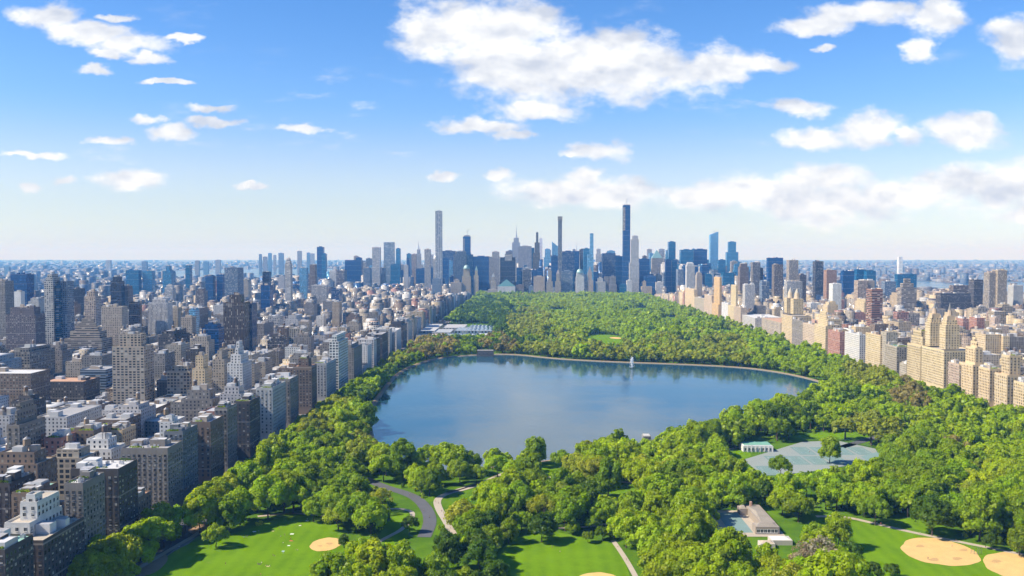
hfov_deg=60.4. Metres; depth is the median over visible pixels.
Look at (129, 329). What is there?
apartment building
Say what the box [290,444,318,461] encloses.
tree
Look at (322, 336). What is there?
apartment building
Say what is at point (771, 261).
apartment tower
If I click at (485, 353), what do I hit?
gatehouse
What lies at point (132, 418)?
apartment building
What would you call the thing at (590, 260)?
skyscraper
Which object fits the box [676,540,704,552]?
tree
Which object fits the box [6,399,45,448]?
apartment building
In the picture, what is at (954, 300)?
apartment tower
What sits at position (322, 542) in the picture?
sand infield
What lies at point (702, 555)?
tree
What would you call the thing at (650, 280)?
skyscraper
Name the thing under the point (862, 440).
park drive
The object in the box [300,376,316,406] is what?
windows
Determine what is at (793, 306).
apartment building
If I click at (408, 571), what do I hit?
tree
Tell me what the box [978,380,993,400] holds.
windows
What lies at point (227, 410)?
apartment building
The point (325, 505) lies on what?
tree
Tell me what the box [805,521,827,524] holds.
lawn
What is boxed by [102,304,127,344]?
apartment tower
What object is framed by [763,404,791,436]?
tree
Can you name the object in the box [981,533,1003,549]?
tree
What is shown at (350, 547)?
tree
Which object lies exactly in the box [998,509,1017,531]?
tree
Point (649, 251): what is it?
skyscraper
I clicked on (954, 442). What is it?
tree
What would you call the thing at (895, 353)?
apartment building
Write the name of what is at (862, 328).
apartment building
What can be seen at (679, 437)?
tree
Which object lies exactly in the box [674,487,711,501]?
tree
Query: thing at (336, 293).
apartment tower
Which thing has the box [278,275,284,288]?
apartment tower
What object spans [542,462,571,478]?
lawn
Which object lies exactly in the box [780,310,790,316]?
apartment building
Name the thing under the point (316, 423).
tree
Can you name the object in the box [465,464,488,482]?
tree
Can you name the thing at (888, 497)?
tree
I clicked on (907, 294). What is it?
apartment tower
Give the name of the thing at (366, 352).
apartment building
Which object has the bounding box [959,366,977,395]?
windows
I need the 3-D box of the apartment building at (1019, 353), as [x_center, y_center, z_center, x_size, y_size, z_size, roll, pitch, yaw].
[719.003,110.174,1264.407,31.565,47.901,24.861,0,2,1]
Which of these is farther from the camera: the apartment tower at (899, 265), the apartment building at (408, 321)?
the apartment tower at (899, 265)
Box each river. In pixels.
[124,269,339,277]
[805,274,1023,291]
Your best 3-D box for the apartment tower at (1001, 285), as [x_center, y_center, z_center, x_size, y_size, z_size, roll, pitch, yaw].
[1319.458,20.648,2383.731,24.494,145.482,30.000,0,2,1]
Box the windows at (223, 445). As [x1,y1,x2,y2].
[198,445,223,476]
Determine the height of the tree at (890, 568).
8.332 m
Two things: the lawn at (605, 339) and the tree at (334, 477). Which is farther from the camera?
the lawn at (605, 339)
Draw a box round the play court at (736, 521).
[719,513,752,532]
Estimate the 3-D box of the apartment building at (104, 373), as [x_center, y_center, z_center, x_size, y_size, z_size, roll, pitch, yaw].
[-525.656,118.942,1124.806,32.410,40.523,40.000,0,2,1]
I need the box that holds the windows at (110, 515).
[105,497,137,532]
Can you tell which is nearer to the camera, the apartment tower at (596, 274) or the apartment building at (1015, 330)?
the apartment building at (1015, 330)
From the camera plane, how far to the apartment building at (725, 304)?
2421.21 m
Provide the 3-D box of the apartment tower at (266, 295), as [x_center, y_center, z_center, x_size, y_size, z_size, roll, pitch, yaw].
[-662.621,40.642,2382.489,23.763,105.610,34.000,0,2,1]
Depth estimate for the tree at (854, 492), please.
604.27 m
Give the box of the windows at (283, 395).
[261,393,285,432]
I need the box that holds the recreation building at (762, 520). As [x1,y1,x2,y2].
[737,501,779,533]
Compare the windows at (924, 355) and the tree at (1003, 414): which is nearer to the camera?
the tree at (1003, 414)
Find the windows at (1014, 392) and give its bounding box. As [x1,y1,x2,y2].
[1014,392,1023,405]
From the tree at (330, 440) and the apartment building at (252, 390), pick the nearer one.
the tree at (330, 440)
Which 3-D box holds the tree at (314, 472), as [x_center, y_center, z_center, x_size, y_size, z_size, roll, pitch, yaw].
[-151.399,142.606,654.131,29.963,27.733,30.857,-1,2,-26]
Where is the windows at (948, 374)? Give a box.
[948,374,960,385]
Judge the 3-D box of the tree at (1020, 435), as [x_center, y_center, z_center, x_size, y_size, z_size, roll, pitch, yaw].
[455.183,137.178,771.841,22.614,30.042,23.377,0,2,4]
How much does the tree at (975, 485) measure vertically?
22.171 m
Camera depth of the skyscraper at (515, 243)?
6202.04 m
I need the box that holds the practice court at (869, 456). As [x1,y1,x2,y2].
[861,452,878,460]
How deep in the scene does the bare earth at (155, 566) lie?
509.80 m
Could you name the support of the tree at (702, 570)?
on the park ground at (788, 524)
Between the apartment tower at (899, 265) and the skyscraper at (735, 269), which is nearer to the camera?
the skyscraper at (735, 269)
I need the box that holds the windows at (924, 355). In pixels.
[921,355,964,386]
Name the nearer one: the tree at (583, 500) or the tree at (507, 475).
the tree at (583, 500)
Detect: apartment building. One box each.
[0,337,5,344]
[0,342,8,352]
[0,363,12,368]
[0,367,50,406]
[0,406,15,436]
[0,436,56,481]
[0,443,6,451]
[0,465,34,527]
[0,528,33,575]
[4,491,61,533]
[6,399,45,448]
[10,339,54,373]
[11,479,57,518]
[12,386,45,415]
[30,516,84,575]
[40,403,101,436]
[44,428,75,455]
[50,375,99,401]
[51,338,72,372]
[53,433,98,499]
[54,396,86,408]
[64,466,105,550]
[65,354,81,376]
[70,417,111,444]
[70,457,137,535]
[74,314,84,321]
[74,318,79,328]
[80,366,112,394]
[81,352,111,368]
[86,424,124,458]
[87,399,112,408]
[95,413,140,438]
[102,404,117,415]
[111,392,155,437]
[111,421,135,445]
[115,324,144,345]
[121,437,182,510]
[131,324,147,334]
[138,487,150,520]
[142,310,147,317]
[142,317,147,325]
[146,333,161,343]
[154,349,174,384]
[156,371,166,397]
[158,325,189,350]
[159,407,184,436]
[164,422,197,502]
[166,338,189,364]
[167,357,193,393]
[171,393,216,415]
[181,379,219,421]
[186,344,205,366]
[190,411,224,483]
[191,329,214,360]
[192,352,211,387]
[204,399,229,414]
[206,318,222,325]
[213,312,222,322]
[213,348,230,393]
[214,303,222,314]
[214,401,236,471]
[215,342,235,357]
[220,377,248,402]
[227,340,251,389]
[234,393,259,459]
[244,350,259,358]
[248,359,260,386]
[248,383,258,395]
[253,357,272,377]
[256,349,274,367]
[256,375,285,440]
[257,319,273,344]
[259,372,298,427]
[267,329,288,357]
[268,314,283,326]
[268,344,283,365]
[277,322,289,338]
[279,363,296,374]
[285,313,304,325]
[285,344,307,357]
[289,325,308,342]
[290,345,316,363]
[293,355,316,413]
[294,329,313,354]
[298,319,311,335]
[304,301,316,321]
[312,333,328,341]
[314,357,335,401]
[316,314,325,326]
[320,338,331,354]
[321,351,328,356]
[323,299,335,310]
[337,322,349,332]
[340,328,353,340]
[346,312,361,329]
[347,316,360,330]
[348,340,361,382]
[357,336,376,367]
[358,342,371,367]
[363,329,379,365]
[366,310,379,320]
[372,330,387,360]
[374,327,391,354]
[389,319,406,347]
[389,327,400,350]
[400,317,411,341]
[403,312,416,339]
[411,310,423,329]
[419,305,431,323]
[685,287,697,306]
[694,296,703,311]
[704,294,713,314]
[712,277,721,316]
[722,301,730,318]
[728,285,737,319]
[734,305,746,322]
[754,304,765,313]
[761,317,817,335]
[772,305,782,316]
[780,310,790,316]
[781,287,811,342]
[792,317,807,344]
[803,320,816,344]
[807,301,820,311]
[814,310,831,354]
[823,301,837,313]
[827,317,841,327]
[828,321,838,328]
[828,328,844,355]
[845,329,865,362]
[851,324,870,334]
[855,310,865,323]
[865,328,882,366]
[870,321,888,333]
[881,326,897,364]
[885,341,906,373]
[886,319,911,330]
[893,310,908,320]
[897,335,909,344]
[899,360,906,375]
[907,311,919,325]
[907,327,924,380]
[921,302,965,388]
[929,307,945,315]
[945,309,958,316]
[948,359,961,385]
[959,334,961,346]
[959,337,983,397]
[973,304,988,315]
[978,363,1000,406]
[983,351,1000,366]
[984,327,1002,333]
[988,309,1005,323]
[989,315,999,324]
[989,324,1008,334]
[994,347,1023,405]
[995,302,1011,312]
[997,349,1023,356]
[997,364,1023,373]
[1000,347,1023,364]
[1010,329,1023,333]
[1013,377,1023,406]
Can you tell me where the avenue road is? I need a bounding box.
[132,319,448,575]
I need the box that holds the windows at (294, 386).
[287,385,298,421]
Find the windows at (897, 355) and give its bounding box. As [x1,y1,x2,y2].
[889,355,905,371]
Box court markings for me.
[755,447,870,474]
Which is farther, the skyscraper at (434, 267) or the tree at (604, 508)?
the skyscraper at (434, 267)
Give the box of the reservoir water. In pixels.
[372,355,818,469]
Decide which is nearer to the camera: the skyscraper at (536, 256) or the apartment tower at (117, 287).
the apartment tower at (117, 287)
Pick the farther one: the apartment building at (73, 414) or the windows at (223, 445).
the apartment building at (73, 414)
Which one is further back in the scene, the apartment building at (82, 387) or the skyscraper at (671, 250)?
the skyscraper at (671, 250)
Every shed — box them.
[758,540,774,547]
[768,536,792,544]
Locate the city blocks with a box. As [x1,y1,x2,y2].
[0,259,1023,438]
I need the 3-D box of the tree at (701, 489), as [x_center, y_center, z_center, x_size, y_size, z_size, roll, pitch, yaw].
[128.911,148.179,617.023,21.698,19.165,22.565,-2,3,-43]
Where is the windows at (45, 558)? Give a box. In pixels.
[34,527,84,575]
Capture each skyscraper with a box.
[4,266,10,275]
[106,260,111,269]
[142,261,147,270]
[195,260,199,274]
[203,261,208,273]
[215,259,220,273]
[259,254,261,272]
[263,256,267,271]
[268,253,271,271]
[273,255,276,271]
[278,253,283,272]
[297,251,301,272]
[307,252,309,271]
[310,253,314,264]
[317,246,324,278]
[322,253,326,278]
[345,257,362,282]
[366,258,371,266]
[371,246,380,285]
[384,242,394,282]
[390,264,400,283]
[396,248,400,263]
[404,264,408,287]
[407,258,410,276]
[412,253,416,285]
[416,268,432,284]
[417,241,422,267]
[424,249,430,287]
[432,278,440,293]
[433,256,434,278]
[435,210,442,291]
[443,250,454,274]
[443,258,448,285]
[449,260,452,279]
[450,279,461,292]
[454,251,466,281]
[462,265,470,291]
[463,235,470,253]
[467,254,472,294]
[473,256,488,293]
[474,266,478,294]
[488,273,497,292]
[489,251,499,288]
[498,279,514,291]
[499,254,515,291]
[512,228,519,266]
[516,284,523,292]
[518,245,531,268]
[523,269,530,292]
[529,285,533,292]
[533,232,539,269]
[534,276,544,292]
[539,238,541,258]
[544,248,550,266]
[544,269,547,288]
[546,270,552,292]
[551,255,557,286]
[552,242,557,255]
[555,270,560,292]
[558,216,561,280]
[561,270,572,292]
[562,251,573,273]
[574,248,578,265]
[574,259,578,280]
[576,266,583,292]
[579,249,582,269]
[583,248,589,273]
[586,267,592,291]
[587,233,593,283]
[595,248,601,261]
[595,277,605,292]
[602,253,615,280]
[604,276,608,291]
[609,276,616,291]
[616,255,621,292]
[619,284,626,292]
[622,205,629,283]
[626,280,631,291]
[629,235,638,292]
[639,258,649,283]
[641,280,651,293]
[644,276,655,295]
[647,249,651,258]
[649,253,653,271]
[651,250,661,274]
[655,281,662,293]
[658,249,664,258]
[665,259,670,292]
[668,241,675,259]
[671,260,676,292]
[679,249,693,263]
[693,249,706,264]
[709,232,717,268]
[717,259,724,273]
[725,241,737,271]
[730,261,737,271]
[733,264,738,275]
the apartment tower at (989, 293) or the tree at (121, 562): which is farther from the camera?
the apartment tower at (989, 293)
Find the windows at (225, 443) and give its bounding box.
[224,429,236,464]
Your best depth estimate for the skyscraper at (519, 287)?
3942.73 m
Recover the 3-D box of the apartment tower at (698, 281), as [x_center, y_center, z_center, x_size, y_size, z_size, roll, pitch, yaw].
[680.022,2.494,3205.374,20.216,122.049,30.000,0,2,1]
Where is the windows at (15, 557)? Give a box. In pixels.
[0,546,33,575]
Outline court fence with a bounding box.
[802,438,876,447]
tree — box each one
[66,554,88,575]
[67,548,118,575]
[78,564,111,575]
[85,534,106,551]
[92,532,142,559]
[104,555,128,575]
[119,521,149,542]
[120,560,140,575]
[130,516,174,540]
[130,545,155,565]
[140,501,174,520]
[140,540,159,552]
[152,533,176,547]
[162,516,182,544]
[170,504,200,533]
[182,485,217,532]
[201,522,229,547]
[202,476,232,495]
[209,487,223,496]
[211,491,220,504]
[214,494,243,532]
[218,471,239,488]
[224,485,263,525]
[226,465,241,480]
[232,460,263,489]
[234,460,247,465]
[246,473,285,518]
[253,442,280,473]
[260,433,286,453]
[269,457,303,473]
[274,470,300,511]
[279,452,289,470]
[280,481,308,512]
[287,451,305,462]
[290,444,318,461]
[295,416,327,433]
[295,461,330,484]
[299,426,323,445]
[299,476,315,509]
[301,495,322,521]
[308,550,357,575]
[309,485,342,506]
[310,446,336,464]
[312,434,339,447]
[319,497,341,523]
[322,485,348,505]
[322,507,352,529]
[325,405,356,423]
[326,471,370,494]
[326,483,349,494]
[327,474,354,487]
[334,491,379,530]
[338,533,349,545]
[342,437,371,462]
[343,562,373,575]
[344,537,367,559]
[351,500,390,537]
[353,401,378,426]
[353,537,392,575]
[361,442,392,472]
[368,454,397,481]
[369,487,393,503]
[379,570,396,575]
[384,538,420,575]
[387,565,417,575]
[389,438,419,480]
[401,515,419,532]
[403,463,424,478]
[407,466,432,492]
[413,557,421,575]
[415,467,441,495]
[416,444,438,463]
[420,549,451,575]
[427,460,445,479]
[428,441,467,474]
[428,569,460,575]
[431,529,463,566]
[443,498,478,524]
[446,458,473,484]
[451,508,486,535]
[456,565,472,575]
[460,539,496,572]
[461,533,497,564]
[464,450,481,464]
[464,569,489,575]
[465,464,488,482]
[471,512,489,530]
[474,500,490,510]
[477,479,498,505]
[478,482,515,503]
[480,559,510,575]
[482,508,500,526]
[482,524,503,547]
[483,455,510,476]
[483,497,506,527]
[485,477,502,483]
[499,467,526,485]
[500,517,519,543]
[501,460,520,471]
[501,480,540,509]
[508,472,526,486]
[515,457,533,465]
[522,467,550,484]
[524,436,546,460]
[525,493,554,512]
[527,512,558,542]
[533,485,560,504]
[545,467,573,485]
[546,493,565,522]
[547,498,581,530]
[548,484,590,513]
[548,489,583,522]
[549,449,569,463]
[556,481,571,488]
[564,521,580,534]
[571,470,595,485]
[574,441,589,453]
[577,456,602,477]
[577,479,606,513]
[580,454,604,473]
[582,531,593,539]
[583,442,617,463]
[584,516,601,530]
[588,497,617,525]
[594,458,622,496]
[594,525,608,540]
[598,437,638,459]
[606,509,639,547]
[615,507,639,516]
[618,489,645,511]
[621,458,640,481]
[625,522,664,550]
[632,458,664,489]
[636,511,660,526]
[637,536,671,556]
[637,550,679,575]
[638,472,679,496]
[639,440,660,456]
[641,489,669,512]
[650,531,682,555]
[651,542,675,555]
[655,508,674,518]
[658,515,672,527]
[660,457,699,478]
[662,518,678,528]
[663,429,701,449]
[664,515,708,543]
[664,548,689,575]
[665,472,686,487]
[666,490,710,514]
[668,556,693,575]
[670,503,715,534]
[671,444,702,459]
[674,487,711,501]
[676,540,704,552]
[681,419,710,442]
[683,465,705,477]
[683,473,706,486]
[684,565,720,575]
[685,543,732,575]
[686,557,696,568]
[688,486,709,496]
[689,458,702,468]
[694,456,721,472]
[699,492,715,506]
[700,474,730,495]
[701,465,718,477]
[702,418,725,439]
[704,521,718,537]
[707,526,750,564]
[715,456,734,471]
[723,454,747,472]
[724,557,759,575]
[725,409,751,423]
[726,561,754,575]
[727,474,751,504]
[739,534,752,559]
[742,398,772,414]
[752,566,772,574]
[753,542,778,560]
[755,554,787,575]
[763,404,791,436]
[766,489,797,515]
[768,454,792,474]
[771,561,802,575]
[772,471,797,489]
[778,555,804,575]
[780,494,817,521]
[788,541,813,559]
[791,534,837,560]
[792,471,825,496]
[797,548,857,575]
[799,521,836,540]
[801,526,837,547]
[816,473,850,510]
[817,435,841,463]
[822,544,859,558]
[825,511,853,543]
[829,550,873,575]
[840,540,863,558]
[842,481,885,515]
[845,457,878,484]
[856,494,893,525]
[867,561,885,575]
[868,470,888,487]
[872,460,893,473]
[873,488,893,511]
[878,401,909,422]
[878,476,903,489]
[879,444,910,457]
[883,563,900,575]
[885,450,914,461]
[886,465,913,475]
[886,482,922,511]
[890,469,912,485]
[894,430,926,456]
[904,469,951,493]
[909,462,932,472]
[909,497,955,535]
[911,428,933,435]
[911,456,946,466]
[912,474,944,497]
[916,492,954,508]
[917,447,949,462]
[925,432,950,450]
[938,462,968,480]
[939,492,963,526]
[940,439,963,458]
[940,444,969,459]
[946,456,978,469]
[953,424,983,445]
[955,511,978,534]
[956,480,977,491]
[957,486,1003,540]
[963,484,1017,532]
[965,469,998,484]
[966,480,999,491]
[973,441,1007,456]
[981,458,1006,465]
[981,460,1013,475]
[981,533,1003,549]
[990,407,1014,422]
[992,475,1023,492]
[995,403,1023,415]
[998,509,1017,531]
[1002,492,1018,501]
[1003,484,1023,497]
[1003,509,1023,524]
[1004,457,1023,464]
[1004,470,1023,482]
[1006,419,1023,434]
[1007,524,1023,555]
[1008,446,1023,453]
[1010,449,1023,459]
[1012,495,1023,509]
[1015,430,1023,445]
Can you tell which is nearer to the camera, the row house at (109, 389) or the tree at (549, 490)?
the tree at (549, 490)
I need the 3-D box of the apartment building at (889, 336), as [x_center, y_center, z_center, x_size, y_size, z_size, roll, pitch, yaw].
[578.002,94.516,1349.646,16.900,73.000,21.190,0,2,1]
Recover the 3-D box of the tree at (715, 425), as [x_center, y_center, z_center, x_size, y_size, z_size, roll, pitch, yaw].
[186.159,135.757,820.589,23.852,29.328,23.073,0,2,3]
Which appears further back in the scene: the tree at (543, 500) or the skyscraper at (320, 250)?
the skyscraper at (320, 250)
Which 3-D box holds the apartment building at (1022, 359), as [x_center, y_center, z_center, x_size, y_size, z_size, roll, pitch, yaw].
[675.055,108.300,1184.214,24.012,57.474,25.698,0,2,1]
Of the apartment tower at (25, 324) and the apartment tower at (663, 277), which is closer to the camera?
the apartment tower at (25, 324)
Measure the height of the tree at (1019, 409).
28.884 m
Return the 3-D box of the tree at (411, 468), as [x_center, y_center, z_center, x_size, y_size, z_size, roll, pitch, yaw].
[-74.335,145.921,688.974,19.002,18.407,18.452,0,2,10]
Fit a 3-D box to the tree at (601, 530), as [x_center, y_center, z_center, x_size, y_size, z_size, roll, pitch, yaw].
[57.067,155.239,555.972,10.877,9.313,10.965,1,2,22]
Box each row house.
[0,437,6,445]
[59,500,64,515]
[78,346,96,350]
[95,392,110,399]
[105,385,112,393]
[149,398,170,415]
[155,394,186,401]
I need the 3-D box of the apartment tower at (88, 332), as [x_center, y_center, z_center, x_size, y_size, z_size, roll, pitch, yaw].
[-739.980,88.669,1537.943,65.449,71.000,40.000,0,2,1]
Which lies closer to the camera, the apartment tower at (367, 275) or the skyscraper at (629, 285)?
the skyscraper at (629, 285)
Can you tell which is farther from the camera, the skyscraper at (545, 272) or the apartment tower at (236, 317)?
the skyscraper at (545, 272)
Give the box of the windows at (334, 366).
[318,366,335,396]
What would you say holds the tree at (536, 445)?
on the park ground at (788, 524)
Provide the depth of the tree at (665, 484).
619.94 m
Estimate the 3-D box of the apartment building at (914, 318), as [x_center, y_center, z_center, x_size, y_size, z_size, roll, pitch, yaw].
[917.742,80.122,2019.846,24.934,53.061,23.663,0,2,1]
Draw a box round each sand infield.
[309,537,339,550]
[580,572,614,575]
[900,538,980,565]
[983,552,1023,575]
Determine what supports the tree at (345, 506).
on the park ground at (788, 524)
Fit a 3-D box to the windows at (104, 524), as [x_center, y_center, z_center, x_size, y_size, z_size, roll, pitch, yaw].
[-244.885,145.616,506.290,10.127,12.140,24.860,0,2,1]
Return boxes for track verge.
[369,360,560,473]
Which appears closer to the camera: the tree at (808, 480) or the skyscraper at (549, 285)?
the tree at (808, 480)
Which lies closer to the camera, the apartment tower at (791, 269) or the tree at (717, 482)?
the tree at (717, 482)
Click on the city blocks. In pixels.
(388, 302)
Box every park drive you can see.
[365,477,435,536]
[840,436,877,447]
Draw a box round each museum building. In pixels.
[416,324,493,336]
[742,314,781,328]
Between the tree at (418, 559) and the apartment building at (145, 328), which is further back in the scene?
the apartment building at (145, 328)
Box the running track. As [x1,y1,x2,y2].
[368,354,817,470]
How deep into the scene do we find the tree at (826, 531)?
520.05 m
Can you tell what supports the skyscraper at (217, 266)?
on the ground at (448, 314)
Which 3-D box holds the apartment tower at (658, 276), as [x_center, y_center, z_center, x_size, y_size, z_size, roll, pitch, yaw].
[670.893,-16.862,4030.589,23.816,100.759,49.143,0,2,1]
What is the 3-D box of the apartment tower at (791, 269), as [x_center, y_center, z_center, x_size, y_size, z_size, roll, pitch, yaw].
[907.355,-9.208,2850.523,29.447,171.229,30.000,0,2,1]
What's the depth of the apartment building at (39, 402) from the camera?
848.16 m
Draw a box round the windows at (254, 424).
[239,417,259,450]
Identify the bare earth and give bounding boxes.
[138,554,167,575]
[188,522,207,533]
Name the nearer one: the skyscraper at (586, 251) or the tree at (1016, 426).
the tree at (1016, 426)
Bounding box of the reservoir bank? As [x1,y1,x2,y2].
[370,354,817,436]
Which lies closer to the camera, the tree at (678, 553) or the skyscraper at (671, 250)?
the tree at (678, 553)
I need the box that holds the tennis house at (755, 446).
[739,441,772,451]
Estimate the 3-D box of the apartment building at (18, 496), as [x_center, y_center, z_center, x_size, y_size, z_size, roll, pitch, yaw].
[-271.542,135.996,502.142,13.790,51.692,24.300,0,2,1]
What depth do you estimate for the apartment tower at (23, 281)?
2224.61 m
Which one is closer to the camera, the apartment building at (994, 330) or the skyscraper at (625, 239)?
the apartment building at (994, 330)
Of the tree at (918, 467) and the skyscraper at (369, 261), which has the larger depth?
the skyscraper at (369, 261)
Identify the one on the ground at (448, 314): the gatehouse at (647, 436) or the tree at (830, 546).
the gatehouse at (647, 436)
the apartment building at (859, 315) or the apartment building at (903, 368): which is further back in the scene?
the apartment building at (859, 315)
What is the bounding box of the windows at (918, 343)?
[907,343,921,379]
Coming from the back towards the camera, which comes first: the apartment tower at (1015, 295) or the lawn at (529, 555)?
the apartment tower at (1015, 295)
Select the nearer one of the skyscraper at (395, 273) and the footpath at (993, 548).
the footpath at (993, 548)
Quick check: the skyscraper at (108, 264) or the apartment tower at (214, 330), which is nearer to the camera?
the apartment tower at (214, 330)
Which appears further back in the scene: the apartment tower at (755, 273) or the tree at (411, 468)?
the apartment tower at (755, 273)
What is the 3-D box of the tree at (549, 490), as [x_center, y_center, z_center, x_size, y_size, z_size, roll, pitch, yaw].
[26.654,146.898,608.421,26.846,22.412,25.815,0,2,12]
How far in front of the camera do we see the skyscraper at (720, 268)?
4840.22 m
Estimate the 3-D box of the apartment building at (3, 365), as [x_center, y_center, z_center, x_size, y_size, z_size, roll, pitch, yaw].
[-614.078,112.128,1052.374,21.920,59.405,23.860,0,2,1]
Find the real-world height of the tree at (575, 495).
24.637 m
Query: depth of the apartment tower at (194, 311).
1715.41 m
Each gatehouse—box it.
[477,350,493,356]
[642,434,650,440]
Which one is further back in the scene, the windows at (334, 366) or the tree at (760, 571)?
the windows at (334, 366)
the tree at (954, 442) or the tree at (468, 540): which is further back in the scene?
the tree at (954, 442)
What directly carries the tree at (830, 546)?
on the park ground at (788, 524)
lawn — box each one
[146,514,348,575]
[380,513,412,545]
[426,487,445,497]
[499,532,629,575]
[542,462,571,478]
[586,335,621,344]
[603,486,634,495]
[729,450,750,458]
[789,432,869,438]
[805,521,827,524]
[850,521,1014,575]
[893,517,956,535]
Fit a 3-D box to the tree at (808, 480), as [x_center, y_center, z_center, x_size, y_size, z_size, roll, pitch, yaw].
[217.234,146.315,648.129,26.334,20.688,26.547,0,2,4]
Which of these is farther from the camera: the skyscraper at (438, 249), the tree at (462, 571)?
the skyscraper at (438, 249)
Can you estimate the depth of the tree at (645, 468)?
641.41 m
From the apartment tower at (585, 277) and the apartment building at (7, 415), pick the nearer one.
the apartment building at (7, 415)
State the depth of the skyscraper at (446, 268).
4514.02 m
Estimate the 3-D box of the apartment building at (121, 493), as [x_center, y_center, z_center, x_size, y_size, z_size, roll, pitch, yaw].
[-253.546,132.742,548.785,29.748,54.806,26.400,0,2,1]
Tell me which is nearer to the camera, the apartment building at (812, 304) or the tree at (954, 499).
the tree at (954, 499)
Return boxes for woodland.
[231,290,1023,575]
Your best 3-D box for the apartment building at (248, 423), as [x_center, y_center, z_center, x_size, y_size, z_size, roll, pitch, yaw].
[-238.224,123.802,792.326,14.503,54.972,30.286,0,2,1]
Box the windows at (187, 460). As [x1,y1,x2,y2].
[184,449,197,491]
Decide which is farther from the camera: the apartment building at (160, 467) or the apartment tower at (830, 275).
the apartment tower at (830, 275)
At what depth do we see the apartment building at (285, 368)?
1033.27 m
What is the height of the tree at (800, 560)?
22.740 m
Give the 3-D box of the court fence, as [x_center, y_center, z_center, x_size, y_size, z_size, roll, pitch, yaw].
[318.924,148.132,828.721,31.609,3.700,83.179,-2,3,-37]
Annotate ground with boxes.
[0,260,1019,555]
[189,305,1023,575]
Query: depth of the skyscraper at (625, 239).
3997.16 m
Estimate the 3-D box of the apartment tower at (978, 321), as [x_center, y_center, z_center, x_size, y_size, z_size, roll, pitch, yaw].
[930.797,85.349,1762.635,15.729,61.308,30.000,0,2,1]
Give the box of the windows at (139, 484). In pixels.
[138,474,182,504]
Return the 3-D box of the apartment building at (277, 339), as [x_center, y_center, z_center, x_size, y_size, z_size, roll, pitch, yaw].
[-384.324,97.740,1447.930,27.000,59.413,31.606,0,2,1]
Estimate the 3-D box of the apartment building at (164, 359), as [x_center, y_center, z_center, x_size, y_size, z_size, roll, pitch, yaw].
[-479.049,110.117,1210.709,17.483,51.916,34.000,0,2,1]
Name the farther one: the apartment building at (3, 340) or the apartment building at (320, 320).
the apartment building at (320, 320)
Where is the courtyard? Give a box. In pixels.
[711,510,784,536]
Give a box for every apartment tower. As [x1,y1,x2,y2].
[0,279,13,337]
[6,304,45,351]
[10,272,33,305]
[14,290,24,306]
[28,297,44,312]
[44,272,59,344]
[54,284,61,341]
[58,279,74,340]
[64,318,112,352]
[74,287,84,314]
[74,300,80,315]
[84,289,100,325]
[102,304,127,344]
[110,275,124,305]
[112,331,153,404]
[124,284,132,308]
[126,269,141,294]
[129,300,141,325]
[142,270,154,291]
[148,297,172,333]
[162,265,175,292]
[165,284,175,300]
[172,305,181,327]
[181,315,195,334]
[185,264,191,288]
[185,306,207,327]
[189,307,199,333]
[195,287,207,305]
[202,321,223,353]
[205,274,215,299]
[216,273,224,301]
[223,292,250,350]
[224,266,243,295]
[244,279,250,298]
[248,300,256,350]
[261,283,272,311]
[262,271,270,284]
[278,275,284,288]
[285,258,292,301]
[299,267,307,298]
[308,274,309,288]
[310,264,316,292]
[311,284,328,303]
[329,269,336,286]
[329,331,347,391]
[331,288,341,300]
[332,300,341,326]
[336,269,346,286]
[363,267,371,286]
[381,267,385,284]
[401,269,403,282]
[516,267,521,284]
[531,269,537,282]
[538,267,542,275]
[583,274,586,291]
[593,271,598,291]
[655,273,661,281]
[662,272,664,285]
[676,268,683,291]
[685,262,694,288]
[695,272,701,296]
[700,264,708,283]
[703,273,711,287]
[721,272,733,285]
[738,262,748,292]
[742,283,754,309]
[750,261,759,295]
[759,280,769,300]
[760,266,762,279]
[766,257,782,289]
[772,263,782,298]
[784,280,801,298]
[786,259,797,280]
[797,273,805,300]
[812,260,823,299]
[823,269,836,299]
[829,283,841,309]
[840,270,853,296]
[854,268,865,279]
[854,279,867,310]
[855,297,865,313]
[864,270,875,287]
[866,288,882,326]
[867,279,874,288]
[881,280,895,297]
[890,292,896,306]
[894,273,916,287]
[897,257,902,273]
[897,278,916,310]
[936,292,970,311]
[949,284,968,292]
[956,316,968,329]
[968,278,982,307]
[969,315,984,329]
[975,331,1001,353]
[983,271,995,308]
[992,269,1006,304]
[995,333,1009,350]
[1006,333,1023,352]
[1007,283,1022,306]
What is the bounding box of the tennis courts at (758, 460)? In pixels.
[746,441,877,473]
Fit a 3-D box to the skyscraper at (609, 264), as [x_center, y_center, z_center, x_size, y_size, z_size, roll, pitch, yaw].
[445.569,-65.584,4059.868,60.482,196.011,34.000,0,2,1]
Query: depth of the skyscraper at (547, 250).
5814.90 m
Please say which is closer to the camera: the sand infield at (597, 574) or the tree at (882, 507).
the sand infield at (597, 574)
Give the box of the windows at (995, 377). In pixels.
[994,377,1012,404]
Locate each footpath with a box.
[130,531,201,573]
[258,513,324,516]
[380,508,414,541]
[433,472,502,533]
[445,477,631,493]
[558,523,608,528]
[610,540,637,575]
[815,515,1023,555]
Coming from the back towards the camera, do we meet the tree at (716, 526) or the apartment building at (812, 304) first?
the apartment building at (812, 304)
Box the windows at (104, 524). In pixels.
[85,524,104,550]
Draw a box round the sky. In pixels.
[0,0,1023,259]
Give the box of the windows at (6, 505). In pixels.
[0,504,11,527]
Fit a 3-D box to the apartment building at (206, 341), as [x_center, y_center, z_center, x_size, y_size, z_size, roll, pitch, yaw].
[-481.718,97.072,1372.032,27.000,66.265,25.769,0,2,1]
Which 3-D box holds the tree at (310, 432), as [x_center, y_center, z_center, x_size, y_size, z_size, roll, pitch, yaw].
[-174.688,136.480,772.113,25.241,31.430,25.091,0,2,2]
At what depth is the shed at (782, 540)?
547.43 m

